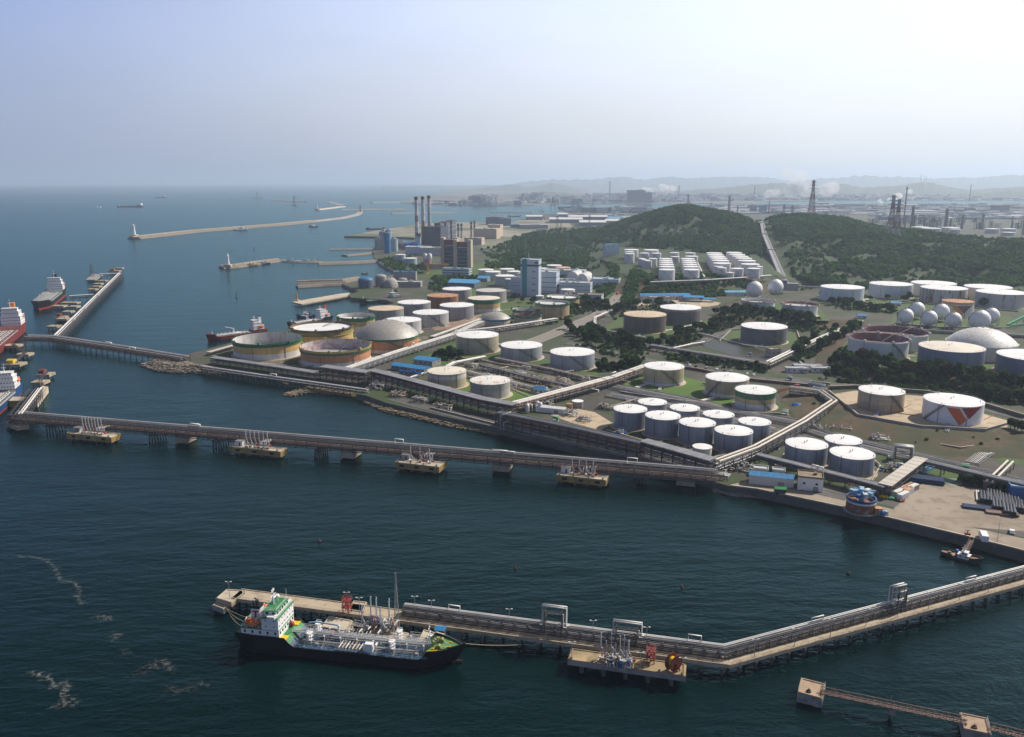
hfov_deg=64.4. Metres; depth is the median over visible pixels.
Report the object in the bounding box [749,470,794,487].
shed
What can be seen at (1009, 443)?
hill
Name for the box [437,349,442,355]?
tree
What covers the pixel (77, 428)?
platform hut
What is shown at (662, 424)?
storage tank
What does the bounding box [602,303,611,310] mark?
tree
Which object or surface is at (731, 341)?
pipe rack
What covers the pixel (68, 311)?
mooring dolphin
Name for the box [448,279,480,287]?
workshop
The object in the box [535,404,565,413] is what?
long shed
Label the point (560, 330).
road
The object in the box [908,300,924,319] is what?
sphere tank
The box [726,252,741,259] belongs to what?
storage tank
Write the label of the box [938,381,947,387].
tree
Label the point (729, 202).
chimney
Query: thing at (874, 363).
tree
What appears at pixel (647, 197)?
building
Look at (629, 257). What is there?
storage tank
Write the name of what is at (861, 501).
cable carousel
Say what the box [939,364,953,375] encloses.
tree
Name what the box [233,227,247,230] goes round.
ferry
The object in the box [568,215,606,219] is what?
warehouse
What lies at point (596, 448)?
wall
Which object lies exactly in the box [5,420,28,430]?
jetty corner block
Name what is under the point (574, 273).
arched hall
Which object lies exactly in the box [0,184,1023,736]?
sea water
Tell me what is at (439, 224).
boiler tower
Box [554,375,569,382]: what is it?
valve manifold
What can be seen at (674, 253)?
storage tank
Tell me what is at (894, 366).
tree
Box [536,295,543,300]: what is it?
storage tank
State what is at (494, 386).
storage tank
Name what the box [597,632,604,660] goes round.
marine loader
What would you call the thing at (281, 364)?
bund wall
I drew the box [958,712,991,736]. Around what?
mooring block
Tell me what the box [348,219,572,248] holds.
reclaimed spit
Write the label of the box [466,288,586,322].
lawn
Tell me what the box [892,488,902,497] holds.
container
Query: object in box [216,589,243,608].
pier end platform
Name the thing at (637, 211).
building
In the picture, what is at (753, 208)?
building
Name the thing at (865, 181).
mountain range
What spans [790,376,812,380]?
asphalt yard
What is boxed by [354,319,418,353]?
storage tank
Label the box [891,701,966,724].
catwalk
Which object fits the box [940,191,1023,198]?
hills
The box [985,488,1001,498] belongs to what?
pipe stack
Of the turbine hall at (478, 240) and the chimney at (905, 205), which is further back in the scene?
the chimney at (905, 205)
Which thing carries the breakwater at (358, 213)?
in the sea water at (126, 558)
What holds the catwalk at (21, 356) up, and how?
on the mooring dolphin at (12, 363)
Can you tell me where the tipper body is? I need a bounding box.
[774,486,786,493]
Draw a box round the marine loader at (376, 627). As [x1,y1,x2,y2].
[373,597,380,630]
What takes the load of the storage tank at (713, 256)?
on the hill at (1009, 443)
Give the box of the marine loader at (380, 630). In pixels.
[378,607,386,632]
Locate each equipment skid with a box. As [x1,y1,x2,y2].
[552,414,559,420]
[781,409,788,414]
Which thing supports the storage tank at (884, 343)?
on the lawn at (988, 366)
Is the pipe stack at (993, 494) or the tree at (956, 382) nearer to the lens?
the pipe stack at (993, 494)
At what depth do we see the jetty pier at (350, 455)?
449.80 m
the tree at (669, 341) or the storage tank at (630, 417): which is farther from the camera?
the tree at (669, 341)
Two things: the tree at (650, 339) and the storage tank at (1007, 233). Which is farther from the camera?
the storage tank at (1007, 233)
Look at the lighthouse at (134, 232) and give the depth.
2189.42 m
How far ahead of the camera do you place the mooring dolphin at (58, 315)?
899.94 m
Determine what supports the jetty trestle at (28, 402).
in the sea water at (126, 558)
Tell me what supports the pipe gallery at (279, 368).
on the ground at (591, 399)
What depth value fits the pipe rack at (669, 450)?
426.42 m
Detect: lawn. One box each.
[417,250,588,278]
[427,340,601,375]
[458,380,536,400]
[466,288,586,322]
[592,288,612,298]
[605,317,706,337]
[623,375,708,398]
[710,398,734,404]
[721,326,798,348]
[734,302,829,320]
[816,292,1023,312]
[839,340,996,374]
[888,313,1022,328]
[899,454,972,484]
[997,457,1023,464]
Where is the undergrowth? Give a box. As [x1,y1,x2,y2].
[431,302,1023,492]
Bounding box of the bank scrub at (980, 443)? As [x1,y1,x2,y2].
[597,270,999,444]
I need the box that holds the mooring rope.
[466,643,521,645]
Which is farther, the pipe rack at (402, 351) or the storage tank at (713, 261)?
the storage tank at (713, 261)
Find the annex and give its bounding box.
[399,369,421,376]
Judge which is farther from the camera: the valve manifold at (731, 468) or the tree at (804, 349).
the tree at (804, 349)
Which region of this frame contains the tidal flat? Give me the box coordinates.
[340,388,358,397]
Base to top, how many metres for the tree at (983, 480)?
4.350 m
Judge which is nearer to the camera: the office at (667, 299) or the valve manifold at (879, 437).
the valve manifold at (879, 437)
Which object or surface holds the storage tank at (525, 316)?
on the ground at (591, 399)
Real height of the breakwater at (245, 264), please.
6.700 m
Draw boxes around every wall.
[232,355,312,367]
[421,309,510,329]
[421,376,541,394]
[431,407,698,471]
[454,357,600,377]
[499,344,600,359]
[606,429,755,457]
[607,398,773,427]
[620,391,780,414]
[684,366,807,385]
[719,328,798,341]
[731,485,1023,551]
[775,454,880,480]
[808,380,829,384]
[817,302,1018,311]
[828,390,1007,430]
[829,385,1023,417]
[894,323,1001,328]
[940,443,973,447]
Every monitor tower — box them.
[341,594,352,614]
[646,643,655,662]
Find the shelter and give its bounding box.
[434,625,446,633]
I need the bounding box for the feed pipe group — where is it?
[714,450,726,456]
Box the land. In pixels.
[400,189,1023,205]
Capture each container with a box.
[808,381,825,386]
[812,386,826,389]
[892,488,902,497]
[896,490,909,499]
[902,486,914,493]
[907,483,919,490]
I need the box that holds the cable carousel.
[843,486,882,516]
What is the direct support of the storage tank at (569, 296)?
on the ground at (591, 399)
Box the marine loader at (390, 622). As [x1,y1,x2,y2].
[386,598,395,631]
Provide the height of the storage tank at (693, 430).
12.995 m
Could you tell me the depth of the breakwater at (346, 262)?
1518.95 m
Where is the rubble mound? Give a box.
[139,357,223,374]
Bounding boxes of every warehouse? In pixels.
[397,280,421,286]
[486,216,504,224]
[500,217,511,225]
[511,223,519,227]
[520,224,547,228]
[526,215,542,219]
[549,217,582,222]
[557,213,567,216]
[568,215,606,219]
[579,220,605,225]
[604,219,619,223]
[606,216,620,219]
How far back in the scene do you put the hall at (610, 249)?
1506.82 m
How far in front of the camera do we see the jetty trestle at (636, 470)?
445.22 m
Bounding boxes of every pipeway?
[510,387,529,396]
[605,392,808,436]
[608,384,799,424]
[635,383,650,387]
[701,396,719,400]
[802,427,1023,479]
[964,452,994,465]
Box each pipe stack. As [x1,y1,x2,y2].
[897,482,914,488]
[908,474,944,484]
[962,503,994,509]
[978,490,991,503]
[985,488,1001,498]
[985,509,1019,516]
[990,497,1003,509]
[995,491,1010,501]
[1001,501,1017,516]
[1004,494,1020,505]
[1013,498,1023,512]
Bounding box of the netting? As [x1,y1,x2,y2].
[945,478,962,485]
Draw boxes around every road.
[389,397,689,470]
[527,293,622,342]
[566,342,807,383]
[701,326,740,341]
[745,475,845,499]
[794,482,1023,536]
[830,383,1023,419]
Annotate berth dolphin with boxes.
[322,616,352,632]
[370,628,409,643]
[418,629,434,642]
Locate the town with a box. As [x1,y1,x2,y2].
[412,192,1023,204]
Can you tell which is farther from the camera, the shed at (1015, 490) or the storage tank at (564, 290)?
the storage tank at (564, 290)
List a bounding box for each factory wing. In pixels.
[510,275,519,292]
[541,270,559,293]
[543,268,586,276]
[559,280,592,292]
[560,278,578,280]
[566,292,603,302]
[592,276,620,287]
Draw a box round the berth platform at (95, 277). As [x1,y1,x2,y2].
[86,274,102,280]
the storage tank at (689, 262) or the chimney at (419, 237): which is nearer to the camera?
the storage tank at (689, 262)
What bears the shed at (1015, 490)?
on the ground at (591, 399)
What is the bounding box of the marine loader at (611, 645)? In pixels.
[610,630,618,658]
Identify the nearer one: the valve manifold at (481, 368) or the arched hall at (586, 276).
the valve manifold at (481, 368)
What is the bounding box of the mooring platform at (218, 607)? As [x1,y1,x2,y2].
[212,602,229,613]
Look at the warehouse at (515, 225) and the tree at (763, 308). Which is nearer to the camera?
the tree at (763, 308)
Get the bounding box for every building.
[442,267,471,275]
[627,190,645,202]
[631,210,645,212]
[644,192,651,202]
[749,205,756,211]
[759,205,766,211]
[797,469,823,491]
[990,205,1009,210]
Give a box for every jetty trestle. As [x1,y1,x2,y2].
[8,387,43,428]
[8,410,717,484]
[22,334,190,361]
[51,272,123,336]
[69,294,93,300]
[99,273,119,278]
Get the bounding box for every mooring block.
[797,677,825,707]
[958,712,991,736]
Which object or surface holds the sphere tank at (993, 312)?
on the lawn at (1004, 320)
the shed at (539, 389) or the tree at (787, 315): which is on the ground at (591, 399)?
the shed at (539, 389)
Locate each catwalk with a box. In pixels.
[11,343,24,352]
[16,352,25,362]
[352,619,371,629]
[409,631,420,638]
[820,686,891,708]
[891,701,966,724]
[965,538,973,550]
[990,722,1023,736]
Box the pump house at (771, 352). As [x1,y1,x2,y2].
[765,347,780,357]
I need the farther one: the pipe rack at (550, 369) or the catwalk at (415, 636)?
the pipe rack at (550, 369)
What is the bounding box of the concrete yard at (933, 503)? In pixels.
[888,483,1023,530]
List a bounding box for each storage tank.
[231,331,303,360]
[289,319,353,343]
[298,337,372,367]
[335,311,376,332]
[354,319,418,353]
[368,304,403,320]
[386,316,422,333]
[395,254,405,259]
[397,299,430,315]
[404,257,416,264]
[413,308,449,327]
[427,292,457,308]
[428,365,468,388]
[440,301,475,320]
[442,286,471,301]
[456,329,500,354]
[468,295,500,312]
[470,374,512,398]
[476,287,507,302]
[478,269,493,275]
[481,311,511,326]
[485,271,500,279]
[495,274,514,285]
[499,340,544,361]
[500,268,513,273]
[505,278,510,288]
[507,270,519,275]
[510,306,538,317]
[512,311,542,324]
[534,298,569,318]
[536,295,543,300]
[545,293,580,308]
[547,264,561,267]
[548,346,595,371]
[561,288,574,293]
[566,403,572,410]
[572,399,582,408]
[610,402,646,431]
[622,310,666,333]
[624,249,638,258]
[624,253,634,262]
[638,396,666,411]
[640,253,648,259]
[641,360,685,386]
[641,409,680,439]
[644,249,658,257]
[645,260,651,268]
[649,258,656,266]
[651,253,660,260]
[659,264,673,265]
[659,266,673,268]
[659,269,674,281]
[660,304,701,324]
[670,252,678,257]
[670,402,699,418]
[671,256,679,262]
[675,415,715,445]
[680,258,694,266]
[681,260,695,268]
[682,262,696,263]
[682,264,697,272]
[683,266,698,272]
[683,269,699,279]
[685,252,694,255]
[685,256,697,261]
[692,443,711,455]
[702,371,749,398]
[703,408,734,425]
[706,252,721,262]
[707,254,723,264]
[708,256,725,266]
[710,257,726,268]
[711,259,728,270]
[711,423,752,452]
[713,262,730,272]
[717,267,726,276]
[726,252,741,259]
[726,272,733,277]
[729,254,744,262]
[730,268,743,276]
[731,255,748,266]
[731,383,777,411]
[734,257,751,267]
[738,260,755,267]
[738,321,788,345]
[738,416,770,443]
[740,296,775,307]
[741,263,758,275]
[747,268,760,278]
[780,300,818,317]
[783,435,828,467]
[818,283,864,302]
[824,432,862,459]
[824,444,877,478]
[847,331,911,360]
[853,383,906,413]
[861,324,930,352]
[867,280,913,298]
[911,226,929,228]
[911,280,956,295]
[915,340,985,366]
[917,284,967,302]
[918,391,985,426]
[921,227,940,231]
[941,227,959,231]
[942,298,974,317]
[945,326,1018,362]
[949,229,960,233]
[964,283,1012,300]
[974,289,1023,308]
[984,228,999,233]
[991,349,1023,374]
[1001,228,1016,232]
[1001,232,1014,235]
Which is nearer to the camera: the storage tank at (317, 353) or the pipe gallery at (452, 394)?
the pipe gallery at (452, 394)
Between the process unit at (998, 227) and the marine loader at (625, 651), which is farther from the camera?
the process unit at (998, 227)
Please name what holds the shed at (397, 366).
on the ground at (591, 399)
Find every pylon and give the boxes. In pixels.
[807,180,817,212]
[885,195,897,233]
[891,199,903,234]
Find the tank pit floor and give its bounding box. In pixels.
[835,391,1006,426]
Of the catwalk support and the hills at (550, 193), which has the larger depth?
the hills at (550, 193)
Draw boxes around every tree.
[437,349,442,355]
[442,348,449,355]
[446,345,453,353]
[451,350,457,356]
[457,349,464,355]
[564,318,572,328]
[569,326,576,335]
[581,294,590,299]
[581,331,589,337]
[585,299,593,305]
[585,322,594,326]
[587,327,596,336]
[591,331,600,337]
[595,360,602,367]
[597,326,606,338]
[600,357,608,362]
[601,362,608,370]
[602,298,609,303]
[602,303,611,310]
[612,306,618,312]
[612,362,619,368]
[615,302,623,312]
[617,328,627,335]
[618,336,625,345]
[618,359,625,367]
[625,331,635,342]
[626,356,636,365]
[632,337,643,346]
[645,335,657,344]
[655,296,663,300]
[655,337,662,344]
[660,332,668,342]
[664,338,673,344]
[669,335,677,342]
[672,324,684,332]
[673,329,682,337]
[683,333,690,339]
[687,326,696,332]
[692,321,700,328]
[707,320,715,328]
[718,309,726,315]
[718,314,725,322]
[728,314,735,322]
[731,307,737,312]
[738,305,745,311]
[749,362,755,368]
[751,305,759,310]
[759,306,766,314]
[766,307,775,314]
[781,307,790,314]
[783,311,791,320]
[790,309,797,317]
[791,343,806,352]
[792,343,802,352]
[796,309,804,320]
[801,337,810,344]
[804,310,813,321]
[804,314,813,324]
[810,331,818,338]
[815,337,826,347]
[823,337,829,345]
[823,369,830,377]
[827,356,835,363]
[828,331,839,343]
[829,297,836,304]
[830,362,842,370]
[831,322,839,327]
[835,353,840,361]
[839,349,852,365]
[840,327,850,334]
[841,367,853,379]
[842,358,850,364]
[850,322,858,330]
[852,356,862,365]
[854,348,867,356]
[859,353,869,359]
[860,359,871,371]
[867,358,879,371]
[868,349,881,358]
[872,303,881,309]
[875,368,886,379]
[883,356,898,370]
[887,303,895,310]
[888,360,901,374]
[888,375,898,382]
[898,373,913,383]
[900,295,908,300]
[900,358,910,362]
[900,362,911,372]
[907,291,912,298]
[909,364,921,373]
[917,359,928,366]
[933,358,948,365]
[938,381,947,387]
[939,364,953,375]
[951,379,961,385]
[952,362,965,379]
[953,369,965,379]
[959,373,972,383]
[961,383,972,392]
[962,476,968,482]
[965,366,976,373]
[968,381,977,392]
[970,474,982,485]
[971,365,985,374]
[973,382,986,393]
[974,372,989,383]
[976,384,991,392]
[978,297,987,306]
[982,479,995,488]
[984,387,995,396]
[991,384,1004,394]
[997,369,1011,383]
[997,387,1013,401]
[1007,418,1013,427]
[1010,385,1021,389]
[1010,419,1018,428]
[1013,388,1023,402]
[1015,420,1023,430]
[1019,374,1023,383]
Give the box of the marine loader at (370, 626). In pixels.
[367,596,377,629]
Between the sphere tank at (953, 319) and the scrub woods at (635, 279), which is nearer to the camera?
the sphere tank at (953, 319)
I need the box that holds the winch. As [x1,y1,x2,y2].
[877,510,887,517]
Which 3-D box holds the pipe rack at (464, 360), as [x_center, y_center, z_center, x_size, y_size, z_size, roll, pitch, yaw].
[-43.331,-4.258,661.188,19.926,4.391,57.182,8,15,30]
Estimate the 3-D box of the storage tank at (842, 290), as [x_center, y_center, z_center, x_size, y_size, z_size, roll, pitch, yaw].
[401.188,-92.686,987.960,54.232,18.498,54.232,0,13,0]
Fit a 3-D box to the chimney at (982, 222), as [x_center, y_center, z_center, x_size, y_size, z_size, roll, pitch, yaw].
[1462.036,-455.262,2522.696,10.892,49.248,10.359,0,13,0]
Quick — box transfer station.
[781,280,820,290]
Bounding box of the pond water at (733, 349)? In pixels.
[701,341,767,359]
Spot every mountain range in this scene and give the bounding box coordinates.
[382,174,1023,189]
[443,182,588,190]
[675,182,1023,195]
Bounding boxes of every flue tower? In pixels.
[440,237,459,265]
[453,239,472,267]
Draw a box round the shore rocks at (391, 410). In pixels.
[356,398,498,434]
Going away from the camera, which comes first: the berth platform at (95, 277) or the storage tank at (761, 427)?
the storage tank at (761, 427)
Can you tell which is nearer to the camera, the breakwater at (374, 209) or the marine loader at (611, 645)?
the marine loader at (611, 645)
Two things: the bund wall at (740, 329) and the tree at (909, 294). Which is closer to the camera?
the bund wall at (740, 329)
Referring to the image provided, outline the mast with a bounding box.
[394,572,398,618]
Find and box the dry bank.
[934,455,980,463]
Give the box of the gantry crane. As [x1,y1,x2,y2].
[425,263,448,273]
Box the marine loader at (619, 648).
[619,636,624,662]
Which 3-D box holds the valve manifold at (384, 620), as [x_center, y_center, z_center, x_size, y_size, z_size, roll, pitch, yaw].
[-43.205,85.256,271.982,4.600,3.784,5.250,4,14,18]
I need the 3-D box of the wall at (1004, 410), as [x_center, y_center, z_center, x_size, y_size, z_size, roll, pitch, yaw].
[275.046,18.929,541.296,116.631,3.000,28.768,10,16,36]
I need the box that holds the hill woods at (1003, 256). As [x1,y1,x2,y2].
[510,203,1023,290]
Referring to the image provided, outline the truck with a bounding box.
[978,530,988,542]
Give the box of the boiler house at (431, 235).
[421,225,447,246]
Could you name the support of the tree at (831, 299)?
on the lawn at (899, 308)
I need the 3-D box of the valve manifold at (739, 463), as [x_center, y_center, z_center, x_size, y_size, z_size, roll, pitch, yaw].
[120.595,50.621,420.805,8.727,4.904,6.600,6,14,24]
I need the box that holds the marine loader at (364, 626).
[359,604,368,632]
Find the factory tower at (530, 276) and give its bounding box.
[520,252,540,296]
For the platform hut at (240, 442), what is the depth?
459.30 m
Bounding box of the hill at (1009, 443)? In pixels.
[503,212,1023,459]
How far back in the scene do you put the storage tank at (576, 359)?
645.07 m
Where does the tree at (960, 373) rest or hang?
on the hill at (1009, 443)
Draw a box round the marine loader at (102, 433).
[98,418,104,434]
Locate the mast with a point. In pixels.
(395, 601)
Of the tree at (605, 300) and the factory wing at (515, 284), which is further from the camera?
the factory wing at (515, 284)
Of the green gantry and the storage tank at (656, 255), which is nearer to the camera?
the green gantry
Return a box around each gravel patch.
[211,333,429,368]
[434,316,480,330]
[453,360,574,390]
[611,404,771,455]
[638,300,719,306]
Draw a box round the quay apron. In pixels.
[731,481,1023,548]
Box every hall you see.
[405,245,430,253]
[419,246,439,255]
[464,237,484,244]
[473,228,499,238]
[488,224,502,235]
[567,269,582,277]
[576,271,591,280]
[603,243,619,256]
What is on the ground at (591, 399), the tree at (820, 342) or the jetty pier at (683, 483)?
the tree at (820, 342)
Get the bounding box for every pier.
[175,436,196,443]
[231,574,1023,675]
[292,293,349,304]
[340,450,360,458]
[492,463,512,472]
[676,479,694,486]
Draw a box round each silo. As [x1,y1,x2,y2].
[358,277,372,288]
[374,236,382,249]
[375,274,385,286]
[379,229,384,248]
[384,231,390,253]
[391,237,397,250]
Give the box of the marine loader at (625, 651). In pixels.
[623,635,631,665]
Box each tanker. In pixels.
[0,302,26,353]
[0,364,21,413]
[31,271,65,309]
[206,315,267,340]
[235,588,465,667]
[287,305,332,327]
[359,289,401,303]
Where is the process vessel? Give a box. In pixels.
[525,404,528,412]
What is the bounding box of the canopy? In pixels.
[683,295,703,297]
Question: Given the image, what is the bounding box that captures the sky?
[0,0,1023,183]
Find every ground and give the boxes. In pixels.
[187,203,1023,562]
[552,408,611,429]
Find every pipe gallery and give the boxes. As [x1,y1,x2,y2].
[210,356,322,379]
[319,365,371,385]
[367,368,518,413]
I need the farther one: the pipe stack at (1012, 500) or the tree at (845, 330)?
the tree at (845, 330)
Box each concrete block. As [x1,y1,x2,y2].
[8,396,25,406]
[33,385,48,406]
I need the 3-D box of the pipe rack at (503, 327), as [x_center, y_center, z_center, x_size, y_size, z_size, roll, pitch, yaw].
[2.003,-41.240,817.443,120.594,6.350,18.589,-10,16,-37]
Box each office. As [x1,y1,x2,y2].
[393,271,416,279]
[647,296,672,302]
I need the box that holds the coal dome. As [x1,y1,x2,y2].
[398,240,406,247]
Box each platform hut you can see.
[73,426,83,431]
[235,439,245,445]
[401,452,411,459]
[560,465,570,472]
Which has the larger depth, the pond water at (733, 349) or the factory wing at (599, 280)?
the factory wing at (599, 280)
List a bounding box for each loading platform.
[66,430,121,443]
[229,443,287,458]
[395,456,446,473]
[556,469,609,487]
[568,648,685,685]
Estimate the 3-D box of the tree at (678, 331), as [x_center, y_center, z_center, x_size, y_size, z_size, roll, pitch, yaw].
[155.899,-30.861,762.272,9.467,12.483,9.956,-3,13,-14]
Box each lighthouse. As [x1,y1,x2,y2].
[130,224,138,235]
[224,254,231,266]
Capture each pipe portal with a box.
[538,603,569,635]
[609,618,644,645]
[886,582,908,611]
[888,443,913,459]
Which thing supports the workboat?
on the sea water at (126, 558)
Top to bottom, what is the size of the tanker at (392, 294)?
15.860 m
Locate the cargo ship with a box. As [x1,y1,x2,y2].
[117,203,143,206]
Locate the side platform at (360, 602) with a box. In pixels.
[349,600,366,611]
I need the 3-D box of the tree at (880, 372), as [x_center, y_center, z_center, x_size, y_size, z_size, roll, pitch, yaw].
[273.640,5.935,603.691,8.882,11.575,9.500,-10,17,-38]
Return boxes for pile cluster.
[44,425,65,433]
[148,433,166,441]
[212,439,229,448]
[314,448,328,457]
[636,476,647,483]
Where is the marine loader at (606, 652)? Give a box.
[605,640,610,663]
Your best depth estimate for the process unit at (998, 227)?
2473.94 m
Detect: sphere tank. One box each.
[746,281,762,297]
[767,278,782,296]
[896,306,913,325]
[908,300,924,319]
[920,308,937,328]
[932,302,949,321]
[944,310,961,329]
[967,307,990,327]
[984,306,999,325]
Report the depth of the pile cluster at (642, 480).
413.15 m
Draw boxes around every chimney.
[414,197,418,241]
[418,233,420,245]
[421,196,424,225]
[427,195,430,225]
[470,221,471,236]
[728,195,731,211]
[903,187,907,224]
[909,205,915,227]
[943,208,949,226]
[960,215,963,228]
[980,214,985,229]
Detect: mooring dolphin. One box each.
[4,343,23,349]
[4,359,27,368]
[15,352,33,358]
[30,379,49,387]
[36,369,55,378]
[46,324,61,329]
[51,304,67,308]
[54,313,68,318]
[55,317,70,321]
[60,301,80,305]
[61,310,74,314]
[68,305,80,309]
[87,288,98,291]
[108,268,121,272]
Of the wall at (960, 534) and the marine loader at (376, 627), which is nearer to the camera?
the marine loader at (376, 627)
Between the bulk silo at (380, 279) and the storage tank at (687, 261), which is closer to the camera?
the bulk silo at (380, 279)
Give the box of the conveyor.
[758,221,788,282]
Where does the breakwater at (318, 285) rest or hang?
in the sea water at (126, 558)
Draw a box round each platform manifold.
[95,425,109,433]
[256,439,273,447]
[418,452,434,461]
[580,466,596,475]
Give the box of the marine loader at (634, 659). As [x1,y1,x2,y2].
[625,640,635,664]
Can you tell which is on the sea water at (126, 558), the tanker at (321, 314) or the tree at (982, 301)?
the tanker at (321, 314)
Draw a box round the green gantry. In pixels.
[1006,315,1023,327]
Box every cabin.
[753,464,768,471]
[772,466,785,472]
[785,366,808,372]
[793,363,826,369]
[811,366,834,372]
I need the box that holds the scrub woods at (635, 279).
[378,226,748,301]
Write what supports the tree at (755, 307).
on the lawn at (820, 312)
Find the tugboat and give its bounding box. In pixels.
[296,304,314,317]
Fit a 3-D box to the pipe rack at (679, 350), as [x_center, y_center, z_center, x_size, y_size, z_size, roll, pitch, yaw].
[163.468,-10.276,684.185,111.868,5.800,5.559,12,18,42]
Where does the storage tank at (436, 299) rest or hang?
on the ground at (591, 399)
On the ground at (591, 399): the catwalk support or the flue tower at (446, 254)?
the flue tower at (446, 254)
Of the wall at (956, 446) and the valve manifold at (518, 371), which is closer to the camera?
the wall at (956, 446)
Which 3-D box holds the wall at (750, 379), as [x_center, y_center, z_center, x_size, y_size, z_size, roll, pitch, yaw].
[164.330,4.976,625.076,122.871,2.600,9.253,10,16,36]
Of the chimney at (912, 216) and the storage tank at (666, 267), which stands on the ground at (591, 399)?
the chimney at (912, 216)
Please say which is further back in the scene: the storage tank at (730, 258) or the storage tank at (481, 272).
the storage tank at (730, 258)
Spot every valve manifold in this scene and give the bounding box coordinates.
[366,615,381,629]
[369,381,387,389]
[375,617,389,630]
[383,618,399,632]
[389,389,407,397]
[411,395,431,403]
[433,401,452,410]
[464,361,477,367]
[477,365,486,371]
[512,369,526,373]
[520,365,533,369]
[542,399,553,405]
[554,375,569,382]
[562,408,577,415]
[575,413,592,422]
[596,402,613,409]
[603,653,614,666]
[612,654,624,668]
[622,655,634,669]
[699,467,730,479]
[711,461,736,471]
[735,460,753,471]
[777,384,799,392]
[811,423,826,428]
[869,432,890,440]
[886,461,902,471]
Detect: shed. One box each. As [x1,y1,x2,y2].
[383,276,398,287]
[391,362,409,370]
[403,242,419,248]
[407,364,430,374]
[413,356,440,366]
[477,276,489,281]
[533,386,546,392]
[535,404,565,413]
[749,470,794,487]
[856,314,866,318]
[889,301,900,305]
[1006,480,1023,497]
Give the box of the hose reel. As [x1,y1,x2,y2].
[665,652,681,673]
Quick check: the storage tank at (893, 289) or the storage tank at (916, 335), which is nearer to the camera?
the storage tank at (916, 335)
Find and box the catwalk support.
[886,696,895,718]
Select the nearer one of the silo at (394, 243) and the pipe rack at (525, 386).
the pipe rack at (525, 386)
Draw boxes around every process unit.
[918,215,924,223]
[929,222,937,227]
[938,217,942,225]
[974,222,980,228]
[993,222,1000,229]
[1013,222,1021,228]
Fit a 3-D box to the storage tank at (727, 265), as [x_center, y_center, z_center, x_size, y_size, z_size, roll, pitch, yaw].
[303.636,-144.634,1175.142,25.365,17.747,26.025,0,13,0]
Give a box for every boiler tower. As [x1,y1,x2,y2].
[434,222,443,225]
[441,221,449,238]
[446,219,455,238]
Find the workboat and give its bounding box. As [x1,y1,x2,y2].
[940,544,983,563]
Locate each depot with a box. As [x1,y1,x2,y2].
[638,293,690,299]
[724,290,748,295]
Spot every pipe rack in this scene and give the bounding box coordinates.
[200,366,368,392]
[206,345,232,355]
[343,321,484,374]
[402,565,1023,658]
[410,371,427,377]
[429,318,481,338]
[435,355,486,365]
[462,318,557,333]
[466,370,550,392]
[478,363,571,387]
[493,357,585,378]
[494,410,644,457]
[510,364,643,413]
[593,311,608,323]
[639,438,716,470]
[649,344,768,365]
[650,275,771,283]
[668,341,705,348]
[697,332,765,347]
[712,386,838,472]
[754,453,886,497]
[765,325,846,368]
[859,325,1023,337]
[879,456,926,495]
[921,459,1023,492]
[984,460,1014,487]
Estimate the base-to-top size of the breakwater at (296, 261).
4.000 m
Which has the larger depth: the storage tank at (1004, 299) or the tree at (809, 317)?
the storage tank at (1004, 299)
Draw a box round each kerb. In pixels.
[388,398,687,469]
[525,296,612,342]
[565,342,803,380]
[747,478,845,499]
[836,383,1023,420]
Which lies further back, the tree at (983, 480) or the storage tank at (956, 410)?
the storage tank at (956, 410)
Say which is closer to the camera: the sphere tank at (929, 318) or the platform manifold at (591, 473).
the platform manifold at (591, 473)
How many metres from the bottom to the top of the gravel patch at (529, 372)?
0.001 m
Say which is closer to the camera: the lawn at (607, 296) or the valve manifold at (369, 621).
the valve manifold at (369, 621)
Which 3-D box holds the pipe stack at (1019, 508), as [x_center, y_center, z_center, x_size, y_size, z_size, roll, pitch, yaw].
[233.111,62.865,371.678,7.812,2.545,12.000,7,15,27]
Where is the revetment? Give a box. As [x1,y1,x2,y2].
[711,488,757,497]
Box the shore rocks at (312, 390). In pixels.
[282,386,357,396]
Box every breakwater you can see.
[127,220,316,238]
[219,258,280,268]
[269,199,306,201]
[280,260,321,262]
[296,283,341,287]
[297,276,358,284]
[312,211,362,221]
[314,206,345,209]
[318,260,376,264]
[326,202,345,205]
[329,249,372,249]
[341,252,372,255]
[342,209,405,209]
[370,202,399,202]
[391,212,454,213]
[490,212,533,212]
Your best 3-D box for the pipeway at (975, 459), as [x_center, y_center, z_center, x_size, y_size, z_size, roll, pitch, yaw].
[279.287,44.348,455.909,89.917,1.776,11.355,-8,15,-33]
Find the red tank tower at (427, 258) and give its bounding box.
[423,253,431,268]
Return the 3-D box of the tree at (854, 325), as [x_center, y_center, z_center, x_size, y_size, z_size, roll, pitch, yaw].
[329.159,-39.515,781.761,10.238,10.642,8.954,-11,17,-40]
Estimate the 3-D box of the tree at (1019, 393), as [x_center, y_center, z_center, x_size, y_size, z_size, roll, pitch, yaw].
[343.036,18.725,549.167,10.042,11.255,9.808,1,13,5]
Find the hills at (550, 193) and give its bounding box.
[507,191,579,196]
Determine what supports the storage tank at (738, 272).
on the hill at (1009, 443)
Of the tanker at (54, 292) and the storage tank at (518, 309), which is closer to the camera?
the storage tank at (518, 309)

